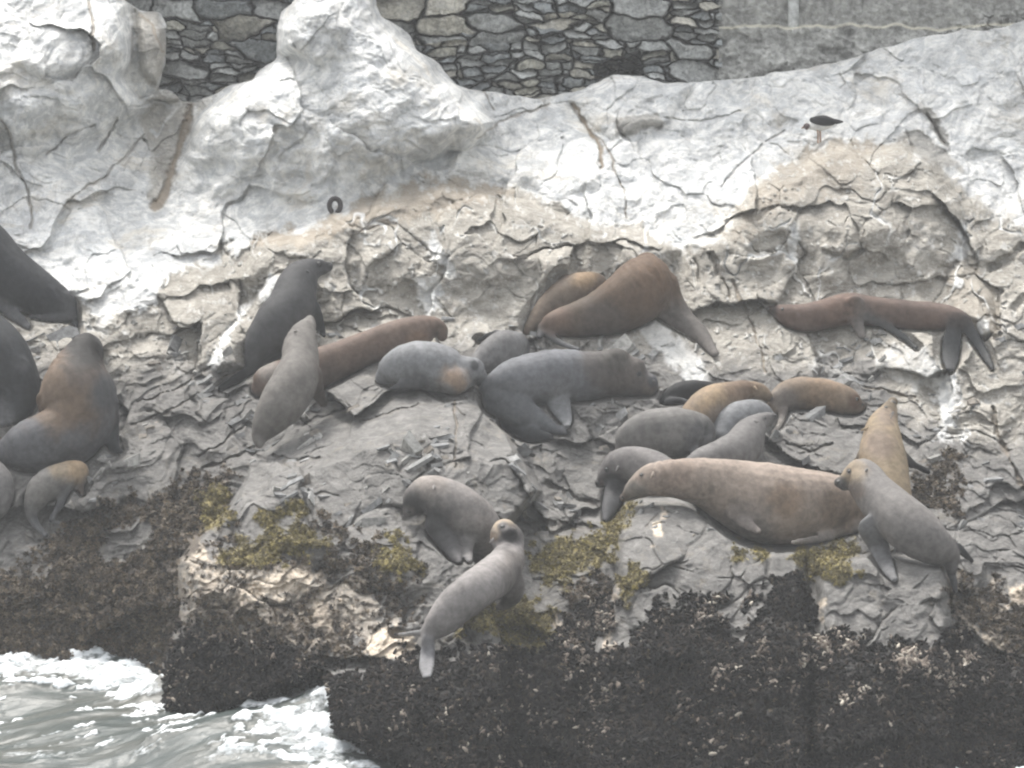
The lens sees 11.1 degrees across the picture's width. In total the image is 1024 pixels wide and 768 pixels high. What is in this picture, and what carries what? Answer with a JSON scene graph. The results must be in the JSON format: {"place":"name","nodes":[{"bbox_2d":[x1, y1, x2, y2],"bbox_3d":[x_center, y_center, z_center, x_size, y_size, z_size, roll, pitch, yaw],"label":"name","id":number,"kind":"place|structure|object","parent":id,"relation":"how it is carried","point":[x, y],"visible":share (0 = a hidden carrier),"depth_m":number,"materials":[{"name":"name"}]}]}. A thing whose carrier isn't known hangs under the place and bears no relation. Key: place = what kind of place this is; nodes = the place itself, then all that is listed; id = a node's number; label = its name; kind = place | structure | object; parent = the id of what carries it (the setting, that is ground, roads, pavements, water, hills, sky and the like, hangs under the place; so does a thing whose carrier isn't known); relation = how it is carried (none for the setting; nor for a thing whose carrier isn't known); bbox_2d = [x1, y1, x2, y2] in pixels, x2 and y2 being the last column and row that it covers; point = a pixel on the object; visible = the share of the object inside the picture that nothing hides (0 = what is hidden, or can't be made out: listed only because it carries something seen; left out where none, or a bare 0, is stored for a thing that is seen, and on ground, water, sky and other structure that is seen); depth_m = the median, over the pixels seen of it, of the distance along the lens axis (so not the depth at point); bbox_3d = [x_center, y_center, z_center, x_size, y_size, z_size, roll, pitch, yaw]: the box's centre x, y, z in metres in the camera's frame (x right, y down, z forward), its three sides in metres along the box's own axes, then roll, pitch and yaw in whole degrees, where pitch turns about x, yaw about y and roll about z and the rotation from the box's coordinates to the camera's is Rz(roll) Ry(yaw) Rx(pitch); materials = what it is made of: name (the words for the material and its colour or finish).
{"place":"outdoors","nodes":[
{"label":"outdoors","id":0,"kind":"place"},
{"bbox_2d":[0,0,1023,767],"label":"cliff","id":1,"kind":"structure","parent":0,"point":[130,190],"depth_m":38.43,"materials":[{"name":"grey stone"}]},
{"bbox_2d":[0,462,14,519],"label":"sea lion","id":2,"kind":"object","parent":1,"relation":"on","point":[7,489],"visible":1,"depth_m":36.58},
{"bbox_2d":[0,315,40,426],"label":"sea lion","id":3,"kind":"object","parent":1,"relation":"on","point":[20,384],"visible":0.98,"depth_m":37.22},
{"bbox_2d":[0,225,77,329],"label":"sea lion","id":4,"kind":"object","parent":1,"relation":"on","point":[32,288],"visible":1,"depth_m":38.20},
{"bbox_2d":[24,460,88,536],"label":"sea lion","id":5,"kind":"object","parent":1,"relation":"on","point":[58,482],"visible":1,"depth_m":36.60},
{"bbox_2d":[0,332,122,472],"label":"sea lion","id":6,"kind":"object","parent":1,"relation":"on","point":[77,417],"visible":1,"depth_m":36.79},
{"bbox_2d":[218,258,332,389],"bbox_3d":[-1.635,-0.428,37.692,0.373,0.887,1.028,5,8,37],"label":"sea lion","id":7,"kind":"object","parent":1,"relation":"on","point":[288,304],"visible":0.88,"depth_m":37.55},
{"bbox_2d":[251,315,326,447],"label":"sea lion","id":8,"kind":"object","parent":1,"relation":"on","point":[294,386],"visible":1,"depth_m":36.37},
{"bbox_2d":[327,196,342,212],"bbox_3d":[-1.305,-1.318,38.897,0.120,0.134,0.048,0,6,0],"label":"mooring ring","id":9,"kind":"object","parent":1,"relation":"on","point":[332,199],"visible":1,"depth_m":38.88,"materials":[{"name":"metal"}]},
{"bbox_2d":[251,315,447,396],"bbox_3d":[-1.150,-0.187,37.300,1.396,0.585,0.336,0,6,0],"label":"sea lion","id":10,"kind":"object","parent":1,"relation":"on","point":[344,357],"visible":0.62,"depth_m":37.21},
{"bbox_2d":[125,0,721,101],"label":"stone wall","id":11,"kind":"structure","parent":1,"relation":"on","point":[536,49],"depth_m":41.07,"materials":[{"name":"grey stone"}]},
{"bbox_2d":[375,341,486,394],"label":"sea lion","id":12,"kind":"object","parent":1,"relation":"on","point":[435,367],"visible":1,"depth_m":36.73},
{"bbox_2d":[403,475,499,563],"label":"sea lion","id":13,"kind":"object","parent":1,"relation":"on","point":[461,519],"visible":0.87,"depth_m":34.63},
{"bbox_2d":[394,519,524,678],"bbox_3d":[-0.337,1.359,33.854,0.659,0.800,1.686,4,7,33],"label":"sea lion","id":14,"kind":"object","parent":1,"relation":"on","point":[495,574],"visible":1,"depth_m":33.56},
{"bbox_2d":[472,330,529,372],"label":"sea lion","id":15,"kind":"object","parent":1,"relation":"on","point":[494,350],"visible":0.76,"depth_m":37.28},
{"bbox_2d":[0,444,1023,767],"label":"brown seaweed","id":16,"kind":"object","parent":1,"relation":"on","point":[140,624],"visible":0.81,"depth_m":35.82,"materials":[{"name":"brown plant"}]},
{"bbox_2d":[16,316,1023,538],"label":"rock rubble","id":17,"kind":"object","parent":1,"relation":"on","point":[411,445],"visible":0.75,"depth_m":36.63,"materials":[{"name":"stone"}]},
{"bbox_2d":[193,479,865,653],"bbox_3d":[0.046,1.205,34.986,4.557,0.895,3.199,0,6,0],"label":"green seaweed","id":18,"kind":"object","parent":1,"relation":"on","point":[507,617],"visible":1,"depth_m":34.63,"materials":[{"name":"green plant"}]},
{"bbox_2d":[523,272,605,334],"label":"sea lion","id":19,"kind":"object","parent":1,"relation":"on","point":[565,289],"visible":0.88,"depth_m":38.00},
{"bbox_2d":[478,348,657,441],"bbox_3d":[0.394,0.064,37.062,1.193,0.612,0.660,-5,8,-38],"label":"sea lion","id":20,"kind":"object","parent":1,"relation":"on","point":[515,392],"visible":1,"depth_m":36.90},
{"bbox_2d":[150,569,1023,767],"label":"mussel bed","id":21,"kind":"object","parent":1,"relation":"on","point":[597,688],"visible":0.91,"depth_m":33.12,"materials":[{"name":"black"}]},
{"bbox_2d":[536,252,718,356],"bbox_3d":[0.827,-0.577,37.973,1.303,0.694,0.811,0,6,0],"label":"sea lion","id":22,"kind":"object","parent":1,"relation":"on","point":[640,290],"visible":1,"depth_m":37.85},
{"bbox_2d":[595,446,670,522],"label":"sea lion","id":23,"kind":"object","parent":1,"relation":"on","point":[619,468],"visible":0.62,"depth_m":36.08},
{"bbox_2d":[615,407,715,457],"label":"sea lion","id":24,"kind":"object","parent":1,"relation":"on","point":[671,432],"visible":0.82,"depth_m":36.37},
{"bbox_2d":[660,380,714,403],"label":"sea lion","id":25,"kind":"object","parent":1,"relation":"on","point":[681,392],"visible":0.79,"depth_m":37.11},
{"bbox_2d":[682,380,772,423],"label":"sea lion","id":26,"kind":"object","parent":1,"relation":"on","point":[711,402],"visible":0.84,"depth_m":36.79},
{"bbox_2d":[687,412,776,461],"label":"sea lion","id":27,"kind":"object","parent":1,"relation":"on","point":[743,439],"visible":0.7,"depth_m":36.09},
{"bbox_2d":[620,458,864,544],"bbox_3d":[1.657,0.785,35.368,1.866,0.599,0.751,0,6,0],"label":"sea lion","id":28,"kind":"object","parent":1,"relation":"on","point":[768,503],"visible":0.87,"depth_m":35.21},
{"bbox_2d":[714,399,774,439],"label":"sea lion","id":29,"kind":"object","parent":1,"relation":"on","point":[730,416],"visible":0.59,"depth_m":36.68},
{"bbox_2d":[767,377,864,433],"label":"sea lion","id":30,"kind":"object","parent":1,"relation":"on","point":[796,393],"visible":1,"depth_m":37.15},
{"bbox_2d":[801,115,842,142],"bbox_3d":[2.342,-1.923,39.831,0.317,0.215,0.105,0,6,0],"label":"gull","id":31,"kind":"object","parent":1,"relation":"on","point":[819,123],"visible":1,"depth_m":39.80,"materials":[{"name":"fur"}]},
{"bbox_2d":[719,0,1023,79],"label":"concrete wall","id":32,"kind":"structure","parent":1,"relation":"on","point":[761,37],"depth_m":41.03,"materials":[{"name":"grey concrete"}]},
{"bbox_2d":[766,293,993,371],"bbox_3d":[2.707,-0.390,38.063,1.694,0.513,0.562,2,7,21],"label":"sea lion","id":33,"kind":"object","parent":1,"relation":"on","point":[857,312],"visible":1,"depth_m":38.05},
{"bbox_2d":[854,397,929,495],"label":"sea lion","id":34,"kind":"object","parent":1,"relation":"on","point":[882,447],"visible":0.51,"depth_m":35.80},
{"bbox_2d":[834,459,973,592],"bbox_3d":[2.643,0.936,34.937,0.779,0.821,0.995,-3,7,-23],"label":"sea lion","id":35,"kind":"object","parent":1,"relation":"on","point":[899,518],"visible":1,"depth_m":34.66},
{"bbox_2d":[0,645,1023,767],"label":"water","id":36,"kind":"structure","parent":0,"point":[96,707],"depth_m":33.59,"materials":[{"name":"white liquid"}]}
]}

